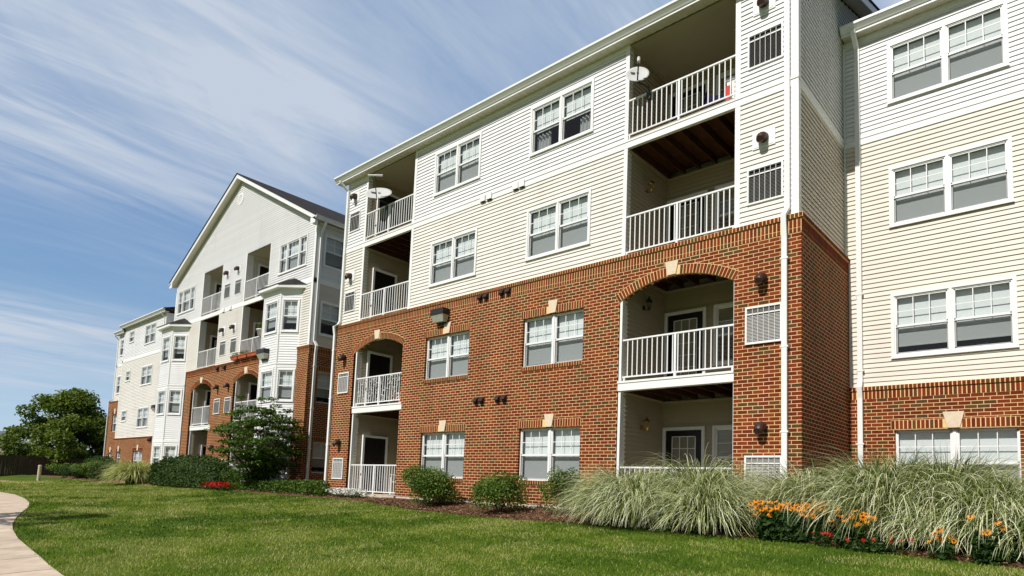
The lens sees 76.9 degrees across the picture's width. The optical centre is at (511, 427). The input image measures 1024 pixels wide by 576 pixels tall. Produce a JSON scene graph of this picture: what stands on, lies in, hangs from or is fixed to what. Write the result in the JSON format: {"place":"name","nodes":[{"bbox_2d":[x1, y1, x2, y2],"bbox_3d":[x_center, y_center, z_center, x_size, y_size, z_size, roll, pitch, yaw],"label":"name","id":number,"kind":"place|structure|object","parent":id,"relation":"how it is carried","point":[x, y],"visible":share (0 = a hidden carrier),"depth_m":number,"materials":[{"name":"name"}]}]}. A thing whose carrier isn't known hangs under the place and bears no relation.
{"place":"outdoors","nodes":[
{"label":"outdoors","id":0,"kind":"place"},
{"bbox_2d":[0,492,62,575],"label":"footpath","id":1,"kind":"structure","parent":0,"point":[22,564],"depth_m":8.92,"materials":[{"name":"concrete"}]},
{"bbox_2d":[0,0,903,451],"label":"sky","id":2,"kind":"structure","parent":0,"point":[125,124],"materials":[{"name":"blue"}]},
{"bbox_2d":[0,474,1023,575],"bbox_3d":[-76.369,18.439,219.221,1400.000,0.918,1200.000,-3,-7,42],"label":"lawn","id":3,"kind":"structure","parent":0,"point":[22,478],"depth_m":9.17,"materials":[{"name":"green plant"}]},
{"bbox_2d":[36,465,41,480],"bbox_3d":[-29.255,2.832,39.879,0.260,1.070,0.220,-3,-7,42],"label":"wooden post","id":4,"kind":"object","parent":3,"relation":"on","point":[39,472],"visible":0.91,"depth_m":39.81,"materials":[{"name":"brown wood"}]},
{"bbox_2d":[0,454,84,475],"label":"wooden fence","id":5,"kind":"object","parent":3,"relation":"on","point":[17,467],"visible":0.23,"depth_m":50.79,"materials":[{"name":"brown wood"}]},
{"bbox_2d":[0,387,108,469],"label":"broadleaf tree","id":6,"kind":"object","parent":3,"relation":"on","point":[75,428],"visible":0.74,"depth_m":54.05,"materials":[{"name":"green plant"}]},
{"bbox_2d":[103,173,344,483],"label":"apartment building","id":7,"kind":"structure","parent":3,"relation":"on","point":[181,379],"depth_m":30.67,"materials":[{"name":"brick"}]},
{"bbox_2d":[112,414,116,431],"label":"window","id":8,"kind":"structure","parent":7,"relation":"in","point":[115,416],"depth_m":47.95,"materials":[{"name":"plastic"}]},
{"bbox_2d":[119,339,123,356],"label":"window","id":9,"kind":"structure","parent":7,"relation":"in","point":[122,341],"depth_m":48.31,"materials":[{"name":"plastic"}]},
{"bbox_2d":[115,376,129,394],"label":"window","id":10,"kind":"structure","parent":7,"relation":"in","point":[118,377],"depth_m":48.03,"materials":[{"name":"plastic"}]},
{"bbox_2d":[120,410,133,421],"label":"window","id":11,"kind":"structure","parent":7,"relation":"in","point":[123,413],"depth_m":46.21,"materials":[{"name":"plastic"}]},
{"bbox_2d":[125,370,130,381],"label":"window","id":12,"kind":"structure","parent":7,"relation":"in","point":[128,373],"depth_m":46.44,"materials":[{"name":"plastic"}]},
{"bbox_2d":[128,330,138,343],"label":"window","id":13,"kind":"structure","parent":7,"relation":"in","point":[132,333],"depth_m":46.66,"materials":[{"name":"plastic"}]},
{"bbox_2d":[133,451,141,463],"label":"window","id":14,"kind":"structure","parent":7,"relation":"in","point":[137,454],"depth_m":43.67,"materials":[{"name":"plastic"}]},
{"bbox_2d":[136,406,148,427],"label":"window","id":15,"kind":"structure","parent":7,"relation":"in","point":[142,413],"depth_m":43.52,"materials":[{"name":"plastic"}]},
{"bbox_2d":[140,364,152,385],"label":"window","id":16,"kind":"structure","parent":7,"relation":"in","point":[146,371],"depth_m":43.76,"materials":[{"name":"plastic"}]},
{"bbox_2d":[144,322,156,344],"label":"window","id":17,"kind":"structure","parent":7,"relation":"in","point":[150,330],"depth_m":44.03,"materials":[{"name":"plastic"}]},
{"bbox_2d":[151,445,160,464],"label":"window","id":18,"kind":"structure","parent":7,"relation":"in","point":[156,451],"depth_m":34.52,"materials":[{"name":"plastic"}]},
{"bbox_2d":[155,389,166,415],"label":"window","id":19,"kind":"structure","parent":7,"relation":"in","point":[161,396],"depth_m":34.75,"materials":[{"name":"plastic"}]},
{"bbox_2d":[162,445,179,458],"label":"window","id":20,"kind":"structure","parent":7,"relation":"in","point":[168,450],"depth_m":33.76,"materials":[{"name":"plastic"}]},
{"bbox_2d":[160,335,183,362],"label":"window","id":21,"kind":"structure","parent":7,"relation":"in","point":[166,341],"depth_m":35.02,"materials":[{"name":"plastic"}]},
{"bbox_2d":[166,389,184,414],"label":"window","id":22,"kind":"structure","parent":7,"relation":"in","point":[174,402],"depth_m":34.03,"materials":[{"name":"plastic"}]},
{"bbox_2d":[171,335,187,360],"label":"window","id":23,"kind":"structure","parent":7,"relation":"in","point":[179,341],"depth_m":34.30,"materials":[{"name":"plastic"}]},
{"bbox_2d":[176,285,196,315],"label":"window","id":24,"kind":"structure","parent":7,"relation":"in","point":[186,297],"depth_m":35.16,"materials":[{"name":"plastic"}]},
{"bbox_2d":[200,445,205,456],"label":"door","id":25,"kind":"structure","parent":7,"relation":"in","point":[203,449],"depth_m":33.23,"materials":[{"name":"glass"}]},
{"bbox_2d":[203,390,210,424],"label":"door","id":26,"kind":"structure","parent":7,"relation":"in","point":[208,392],"depth_m":33.47,"materials":[{"name":"plastic"}]},
{"bbox_2d":[208,335,217,366],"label":"door","id":27,"kind":"structure","parent":7,"relation":"in","point":[212,338],"depth_m":33.75,"materials":[{"name":"plastic"}]},
{"bbox_2d":[212,282,221,311],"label":"door","id":28,"kind":"structure","parent":7,"relation":"in","point":[217,286],"depth_m":34.02,"materials":[{"name":"plastic"}]},
{"bbox_2d":[230,352,239,360],"bbox_3d":[-12.807,-3.316,29.858,0.691,0.359,0.230,-3,-7,42],"label":"planter box","id":29,"kind":"object","parent":7,"relation":"attached to","point":[234,357],"visible":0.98,"depth_m":29.80,"materials":[{"name":"ceramic"}]},
{"bbox_2d":[237,350,249,358],"bbox_3d":[-12.193,-3.346,29.304,0.885,0.365,0.230,-3,-7,42],"label":"planter box","id":30,"kind":"object","parent":7,"relation":"attached to","point":[243,355],"visible":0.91,"depth_m":29.25,"materials":[{"name":"ceramic"}]},
{"bbox_2d":[246,351,256,356],"bbox_3d":[-11.501,-3.278,28.667,0.920,0.165,0.230,-3,-7,42],"label":"planter box","id":31,"kind":"object","parent":7,"relation":"attached to","point":[251,354],"visible":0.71,"depth_m":28.62,"materials":[{"name":"ceramic"}]},
{"bbox_2d":[247,382,257,415],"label":"door","id":32,"kind":"structure","parent":7,"relation":"in","point":[252,389],"depth_m":30.34,"materials":[{"name":"plastic"}]},
{"bbox_2d":[251,322,260,350],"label":"door","id":33,"kind":"structure","parent":7,"relation":"in","point":[255,323],"depth_m":30.56,"materials":[{"name":"plastic"}]},
{"bbox_2d":[256,322,261,335],"bbox_3d":[-11.222,-4.439,28.839,0.429,0.639,0.427,-3,-7,42],"label":"flower pot","id":34,"kind":"object","parent":7,"relation":"on","point":[259,331],"visible":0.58,"depth_m":28.68,"materials":[{"name":"white plastic"}]},
{"bbox_2d":[257,264,268,295],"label":"door","id":35,"kind":"structure","parent":7,"relation":"in","point":[262,269],"depth_m":30.91,"materials":[{"name":"glass"}]},
{"bbox_2d":[258,369,290,402],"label":"window","id":36,"kind":"structure","parent":7,"relation":"in","point":[266,376],"depth_m":26.98,"materials":[{"name":"plastic"}]},
{"bbox_2d":[263,299,295,335],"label":"window","id":37,"kind":"structure","parent":7,"relation":"in","point":[271,308],"depth_m":27.26,"materials":[{"name":"glass"}]},
{"bbox_2d":[273,441,289,473],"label":"window","id":38,"kind":"structure","parent":7,"relation":"in","point":[287,458],"depth_m":26.02,"materials":[{"name":"glass"}]},
{"bbox_2d":[275,368,294,401],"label":"window","id":39,"kind":"structure","parent":7,"relation":"in","point":[285,379],"depth_m":26.34,"materials":[{"name":"plastic"}]},
{"bbox_2d":[280,298,300,331],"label":"window","id":40,"kind":"structure","parent":7,"relation":"in","point":[290,312],"depth_m":26.59,"materials":[{"name":"glass"}]},
{"bbox_2d":[277,233,308,275],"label":"window","id":41,"kind":"structure","parent":7,"relation":"in","point":[293,253],"depth_m":27.62,"materials":[{"name":"glass"}]},
{"bbox_2d":[311,442,325,472],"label":"window","id":42,"kind":"structure","parent":7,"relation":"in","point":[319,448],"depth_m":26.14,"materials":[{"name":"glass"}]},
{"bbox_2d":[316,371,330,403],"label":"window","id":43,"kind":"structure","parent":7,"relation":"in","point":[323,382],"depth_m":26.40,"materials":[{"name":"glass"}]},
{"bbox_2d":[318,300,339,337],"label":"window","id":44,"kind":"structure","parent":7,"relation":"in","point":[329,312],"depth_m":26.69,"materials":[{"name":"glass"}]},
{"bbox_2d":[323,233,343,271],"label":"window","id":45,"kind":"structure","parent":7,"relation":"in","point":[333,246],"depth_m":26.91,"materials":[{"name":"glass"}]},
{"bbox_2d":[35,475,1023,568],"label":"mulch bed","id":46,"kind":"object","parent":3,"relation":"on","point":[718,534],"visible":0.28,"depth_m":14.10,"materials":[{"name":"brown wood"}]},
{"bbox_2d":[44,463,81,477],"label":"shrub","id":47,"kind":"object","parent":46,"relation":"on","point":[56,466],"visible":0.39,"depth_m":42.14,"materials":[{"name":"green plant"}]},
{"bbox_2d":[58,464,86,477],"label":"shrub","id":48,"kind":"object","parent":46,"relation":"on","point":[68,472],"visible":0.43,"depth_m":40.23,"materials":[{"name":"green plant"}]},
{"bbox_2d":[69,460,105,478],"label":"shrub","id":49,"kind":"object","parent":46,"relation":"on","point":[83,469],"visible":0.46,"depth_m":38.75,"materials":[{"name":"green plant"}]},
{"bbox_2d":[80,455,117,478],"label":"hedge","id":50,"kind":"object","parent":46,"relation":"on","point":[97,459],"visible":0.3,"depth_m":43.19,"materials":[{"name":"green plant"}]},
{"bbox_2d":[84,463,115,479],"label":"shrub","id":51,"kind":"object","parent":46,"relation":"on","point":[96,468],"visible":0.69,"depth_m":37.11,"materials":[{"name":"green plant"}]},
{"bbox_2d":[94,457,153,483],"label":"ornamental grass","id":52,"kind":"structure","parent":46,"relation":"on","point":[132,473],"depth_m":32.15,"materials":[{"name":"green plant"}]},
{"bbox_2d":[144,453,234,487],"bbox_3d":[-14.613,1.900,29.203,8.648,1.539,1.798,-3,-7,42],"label":"hedge","id":53,"kind":"object","parent":46,"relation":"on","point":[190,470],"visible":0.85,"depth_m":27.91,"materials":[{"name":"green plant"}]},
{"bbox_2d":[200,481,235,489],"bbox_3d":[-11.838,2.338,25.933,3.098,0.362,1.129,-3,-7,42],"label":"flower patch","id":54,"kind":"object","parent":46,"relation":"on","point":[216,485],"visible":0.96,"depth_m":25.61,"materials":[{"name":"red plant"}]},
{"bbox_2d":[219,470,244,483],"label":"shrub","id":55,"kind":"object","parent":46,"relation":"on","point":[229,478],"visible":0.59,"depth_m":26.14,"materials":[{"name":"green plant"}]},
{"bbox_2d":[204,394,309,490],"bbox_3d":[-9.941,0.542,24.825,4.090,3.973,3.728,2,-5,4],"label":"tree","id":56,"kind":"object","parent":46,"relation":"on","point":[260,460],"visible":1,"depth_m":24.39,"materials":[{"name":"green plant"}]},
{"bbox_2d":[224,479,330,495],"bbox_3d":[-8.669,2.132,23.874,7.572,0.563,1.080,-3,-7,42],"label":"ground cover","id":57,"kind":"object","parent":46,"relation":"on","point":[286,486],"visible":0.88,"depth_m":23.04,"materials":[{"name":"green plant"}]},
{"bbox_2d":[297,479,321,494],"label":"shrub","id":58,"kind":"object","parent":46,"relation":"on","point":[307,489],"visible":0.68,"depth_m":21.53,"materials":[{"name":"green plant"}]},
{"bbox_2d":[322,487,378,497],"bbox_3d":[-5.199,2.057,20.347,2.684,0.347,0.724,-3,-7,42],"label":"flower patch","id":59,"kind":"object","parent":46,"relation":"on","point":[350,492],"visible":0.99,"depth_m":20.15,"materials":[{"name":"white plant"}]},
{"bbox_2d":[400,464,463,506],"bbox_3d":[-2.144,1.550,17.126,1.750,1.183,1.898,2,-5,-1],"label":"shrub","id":60,"kind":"object","parent":46,"relation":"on","point":[435,487],"visible":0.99,"depth_m":16.69,"materials":[{"name":"green plant"}]},
{"bbox_2d":[467,470,530,512],"bbox_3d":[-0.335,1.514,14.988,1.444,1.059,1.434,0,-6,25],"label":"shrub","id":61,"kind":"object","parent":46,"relation":"on","point":[501,487],"visible":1,"depth_m":14.82,"materials":[{"name":"green plant"}]},
{"bbox_2d":[537,465,585,513],"bbox_3d":[1.127,1.412,14.353,1.144,1.156,0.786,4,-6,-20],"label":"shrub","id":62,"kind":"object","parent":46,"relation":"on","point":[555,486],"visible":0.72,"depth_m":14.20,"materials":[{"name":"green plant"}]},
{"bbox_2d":[546,460,681,526],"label":"ornamental grass","id":63,"kind":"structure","parent":46,"relation":"on","point":[576,501],"depth_m":12.24,"materials":[{"name":"green plant"}]},
{"bbox_2d":[563,458,698,529],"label":"ornamental grass","id":64,"kind":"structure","parent":46,"relation":"on","point":[629,521],"depth_m":11.81,"materials":[{"name":"green plant"}]},
{"bbox_2d":[648,521,679,531],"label":"leafy plant","id":65,"kind":"object","parent":46,"relation":"on","point":[668,528],"visible":0.76,"depth_m":11.45,"materials":[{"name":"green plant"}]},
{"bbox_2d":[617,442,783,527],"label":"ornamental grass","id":66,"kind":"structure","parent":46,"relation":"on","point":[715,475],"depth_m":11.63,"materials":[{"name":"green plant"}]},
{"bbox_2d":[694,524,706,534],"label":"flowering plant","id":67,"kind":"object","parent":46,"relation":"on","point":[699,530],"visible":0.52,"depth_m":11.02,"materials":[{"name":"green plant"}]},
{"bbox_2d":[748,499,835,543],"bbox_3d":[4.340,1.492,10.051,1.283,0.747,0.523,-3,-7,42],"label":"flowering plant","id":68,"kind":"object","parent":46,"relation":"on","point":[777,524],"visible":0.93,"depth_m":9.96,"materials":[{"name":"green plant"}]},
{"bbox_2d":[720,451,885,532],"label":"ornamental grass","id":69,"kind":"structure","parent":46,"relation":"on","point":[777,490],"depth_m":10.70,"materials":[{"name":"green plant"}]},
{"bbox_2d":[829,508,878,550],"bbox_3d":[4.885,1.453,9.181,0.695,0.603,0.262,-1,-7,35],"label":"flowering plant","id":70,"kind":"object","parent":46,"relation":"on","point":[839,540],"visible":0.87,"depth_m":9.19,"materials":[{"name":"green plant"}]},
{"bbox_2d":[844,536,913,555],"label":"flowering plant","id":71,"kind":"object","parent":46,"relation":"on","point":[874,546],"visible":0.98,"depth_m":8.79,"materials":[{"name":"green plant"}]},
{"bbox_2d":[819,445,1023,544],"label":"ornamental grass","id":72,"kind":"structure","parent":46,"relation":"on","point":[976,473],"depth_m":9.07,"materials":[{"name":"green plant"}]},
{"bbox_2d":[839,486,1004,555],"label":"ornamental grass","id":73,"kind":"object","parent":46,"relation":"on","point":[915,543],"depth_m":8.84,"materials":[{"name":"green plant"}]},
{"bbox_2d":[927,528,956,560],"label":"flowering plant","id":74,"kind":"object","parent":46,"relation":"on","point":[947,551],"visible":0.99,"depth_m":8.20,"materials":[{"name":"green plant"}]},
{"bbox_2d":[868,464,1023,557],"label":"ornamental grass","id":75,"kind":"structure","parent":46,"relation":"on","point":[980,493],"depth_m":8.37,"materials":[{"name":"green plant"}]},
{"bbox_2d":[939,482,1023,560],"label":"ornamental grass","id":76,"kind":"object","parent":46,"relation":"on","point":[1016,532],"depth_m":8.06,"materials":[{"name":"green plant"}]},
{"bbox_2d":[966,514,1007,565],"bbox_3d":[5.792,1.407,7.863,0.427,0.700,0.269,-3,-7,42],"label":"flowering plant","id":77,"kind":"object","parent":46,"relation":"on","point":[990,545],"visible":0.97,"depth_m":7.83,"materials":[{"name":"green plant"}]},
{"bbox_2d":[981,543,1023,564],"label":"leafy plant","id":78,"kind":"object","parent":46,"relation":"on","point":[1014,558],"visible":0.46,"depth_m":7.82,"materials":[{"name":"green plant"}]},
{"bbox_2d":[324,0,1023,523],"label":"apartment building","id":79,"kind":"structure","parent":3,"relation":"on","point":[802,246],"depth_m":14.60,"materials":[{"name":"brick"}]},
{"bbox_2d":[359,435,387,493],"bbox_3d":[-4.683,1.246,21.892,0.115,1.950,1.020,-3,-7,42],"label":"door","id":80,"kind":"structure","parent":79,"relation":"in","point":[374,449],"depth_m":21.92,"materials":[{"name":"glass"}]},
{"bbox_2d":[365,174,391,210],"bbox_3d":[-4.336,-7.677,20.975,0.860,0.843,0.852,4,-6,-17],"label":"satellite dish","id":81,"kind":"object","parent":79,"relation":"attached to","point":[376,193],"visible":1,"depth_m":21.18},
{"bbox_2d":[364,351,392,405],"bbox_3d":[-4.570,-1.599,22.159,0.115,1.950,1.020,-3,-7,42],"label":"door","id":82,"kind":"structure","parent":79,"relation":"in","point":[377,363],"depth_m":22.15,"materials":[{"name":"glass"}]},
{"bbox_2d":[357,374,400,401],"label":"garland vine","id":83,"kind":"object","parent":79,"relation":"hanging from","point":[378,389],"visible":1,"depth_m":20.73,"materials":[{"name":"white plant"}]},
{"bbox_2d":[370,268,397,317],"bbox_3d":[-4.455,-4.489,22.429,0.115,1.950,1.020,-3,-7,42],"label":"door","id":84,"kind":"structure","parent":79,"relation":"in","point":[380,278],"depth_m":22.40,"materials":[{"name":"plastic"}]},
{"bbox_2d":[374,194,401,236],"bbox_3d":[-4.343,-7.309,22.694,0.115,1.950,1.020,-3,-7,42],"label":"door","id":85,"kind":"structure","parent":79,"relation":"in","point":[392,198],"depth_m":22.68,"materials":[{"name":"glass"}]},
{"bbox_2d":[421,432,464,477],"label":"window","id":86,"kind":"structure","parent":79,"relation":"in","point":[445,450],"depth_m":18.38,"materials":[{"name":"plastic"}]},
{"bbox_2d":[426,331,469,379],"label":"window","id":87,"kind":"structure","parent":79,"relation":"in","point":[447,355],"depth_m":18.69,"materials":[{"name":"glass"}]},
{"bbox_2d":[428,227,477,287],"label":"window","id":88,"kind":"structure","parent":79,"relation":"in","point":[452,258],"depth_m":18.86,"materials":[{"name":"glass"}]},
{"bbox_2d":[433,132,491,196],"bbox_3d":[-1.335,-7.730,19.416,2.020,1.382,0.938,-3,-7,42],"label":"window","id":89,"kind":"structure","parent":79,"relation":"in","point":[457,165],"depth_m":19.12,"materials":[{"name":"glass"}]},
{"bbox_2d":[519,427,579,480],"bbox_3d":[1.213,0.689,16.083,1.915,1.297,0.920,-3,-7,42],"label":"window","id":90,"kind":"structure","parent":79,"relation":"in","point":[541,449],"depth_m":15.89,"materials":[{"name":"plastic"}]},
{"bbox_2d":[524,309,583,366],"bbox_3d":[1.326,-2.158,16.350,1.915,1.270,0.920,-3,-7,42],"label":"window","id":91,"kind":"structure","parent":79,"relation":"in","point":[555,338],"depth_m":16.06,"materials":[{"name":"glass"}]},
{"bbox_2d":[524,188,591,260],"bbox_3d":[1.430,-5.033,16.557,2.066,1.393,0.938,-3,-7,42],"label":"window","id":92,"kind":"structure","parent":79,"relation":"in","point":[563,224],"depth_m":16.25,"materials":[{"name":"glass"}]},
{"bbox_2d":[528,78,594,156],"bbox_3d":[1.543,-7.859,16.821,2.066,1.382,0.938,-3,-7,42],"label":"window","id":93,"kind":"structure","parent":79,"relation":"in","point":[567,116],"depth_m":16.74,"materials":[{"name":"plastic"}]},
{"bbox_2d":[626,56,651,100],"bbox_3d":[2.881,-7.920,14.679,0.481,0.722,0.745,-3,-7,42],"label":"satellite dish","id":94,"kind":"object","parent":79,"relation":"attached to","point":[638,74],"visible":1,"depth_m":14.71,"materials":[{"name":"white metal"}]},
{"bbox_2d":[662,426,705,471],"bbox_3d":[4.082,0.968,15.362,1.090,1.980,0.075,-3,-7,42],"label":"door","id":95,"kind":"structure","parent":79,"relation":"in","point":[699,432],"depth_m":15.41,"materials":[{"name":"plastic"}]},
{"bbox_2d":[663,307,706,376],"bbox_3d":[4.181,-1.879,15.614,1.090,1.980,0.115,-3,-7,42],"label":"door","id":96,"kind":"structure","parent":79,"relation":"in","point":[700,314],"depth_m":15.65,"materials":[{"name":"plastic"}]},
{"bbox_2d":[666,190,708,244],"bbox_3d":[4.296,-4.769,15.885,1.090,1.980,0.115,-3,-7,42],"label":"door","id":97,"kind":"structure","parent":79,"relation":"in","point":[704,191],"depth_m":15.95,"materials":[{"name":"plastic"}]},
{"bbox_2d":[668,79,709,122],"bbox_3d":[4.422,-7.588,16.164,1.090,1.980,0.075,-3,-7,42],"label":"door","id":98,"kind":"structure","parent":79,"relation":"in","point":[705,81],"depth_m":16.25,"materials":[{"name":"glass"}]},
{"bbox_2d":[712,425,732,471],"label":"window","id":99,"kind":"structure","parent":79,"relation":"in","point":[715,428],"depth_m":14.85,"materials":[{"name":"plastic"}]},
{"bbox_2d":[712,302,733,365],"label":"window","id":100,"kind":"structure","parent":79,"relation":"in","point":[716,321],"depth_m":15.08,"materials":[{"name":"glass"}]},
{"bbox_2d":[714,181,734,232],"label":"window","id":101,"kind":"structure","parent":79,"relation":"in","point":[730,183],"depth_m":15.37,"materials":[{"name":"plastic"}]},
{"bbox_2d":[716,68,734,98],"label":"window","id":102,"kind":"structure","parent":79,"relation":"in","point":[733,69],"depth_m":15.66,"materials":[{"name":"plastic"}]},
{"bbox_2d":[887,0,1009,104],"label":"window","id":103,"kind":"structure","parent":79,"relation":"in","point":[975,43],"depth_m":13.55,"materials":[{"name":"glass"}]},
{"bbox_2d":[888,135,1014,227],"bbox_3d":[9.276,-4.986,13.608,2.149,1.358,0.938,-3,-7,42],"label":"window","id":104,"kind":"structure","parent":79,"relation":"in","point":[977,176],"depth_m":13.28,"materials":[{"name":"glass"}]},
{"bbox_2d":[890,275,1019,358],"bbox_3d":[9.163,-2.154,13.343,2.149,1.412,0.938,-3,-7,42],"label":"window","id":105,"kind":"structure","parent":79,"relation":"in","point":[980,315],"depth_m":13.05,"materials":[{"name":"plastic"}]},
{"bbox_2d":[896,427,1021,486],"bbox_3d":[8.835,0.679,12.826,2.060,1.312,0.155,-3,-7,42],"label":"window","id":106,"kind":"structure","parent":79,"relation":"in","point":[1005,441],"depth_m":12.78,"materials":[{"name":"plastic"}]},
{"bbox_2d":[627,469,780,536],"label":"ornamental grass","id":107,"kind":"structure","parent":0,"point":[724,519],"depth_m":10.86,"materials":[{"name":"green plant"}]},
{"bbox_2d":[703,91,725,108],"bbox_3d":[4.611,-7.197,14.456,0.590,0.900,0.600,2,-5,7],"label":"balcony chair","id":108,"kind":"object","parent":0,"point":[716,97],"visible":0.27,"depth_m":14.65,"materials":[{"name":"blue fabric"}]},
{"bbox_2d":[726,75,734,99],"bbox_3d":[4.822,-7.151,13.845,0.320,0.710,0.410,-3,-7,42],"label":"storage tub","id":109,"kind":"object","parent":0,"point":[728,86],"visible":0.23,"depth_m":13.75,"materials":[{"name":"plastic"}]},
{"bbox_2d":[811,531,834,547],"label":"flowering plant","id":110,"kind":"object","parent":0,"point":[824,539],"visible":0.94,"depth_m":9.47,"materials":[{"name":"green plant"}]},
{"bbox_2d":[768,442,1023,543],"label":"ornamental grass","id":111,"kind":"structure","parent":0,"point":[873,488],"depth_m":9.54,"materials":[{"name":"green plant"}]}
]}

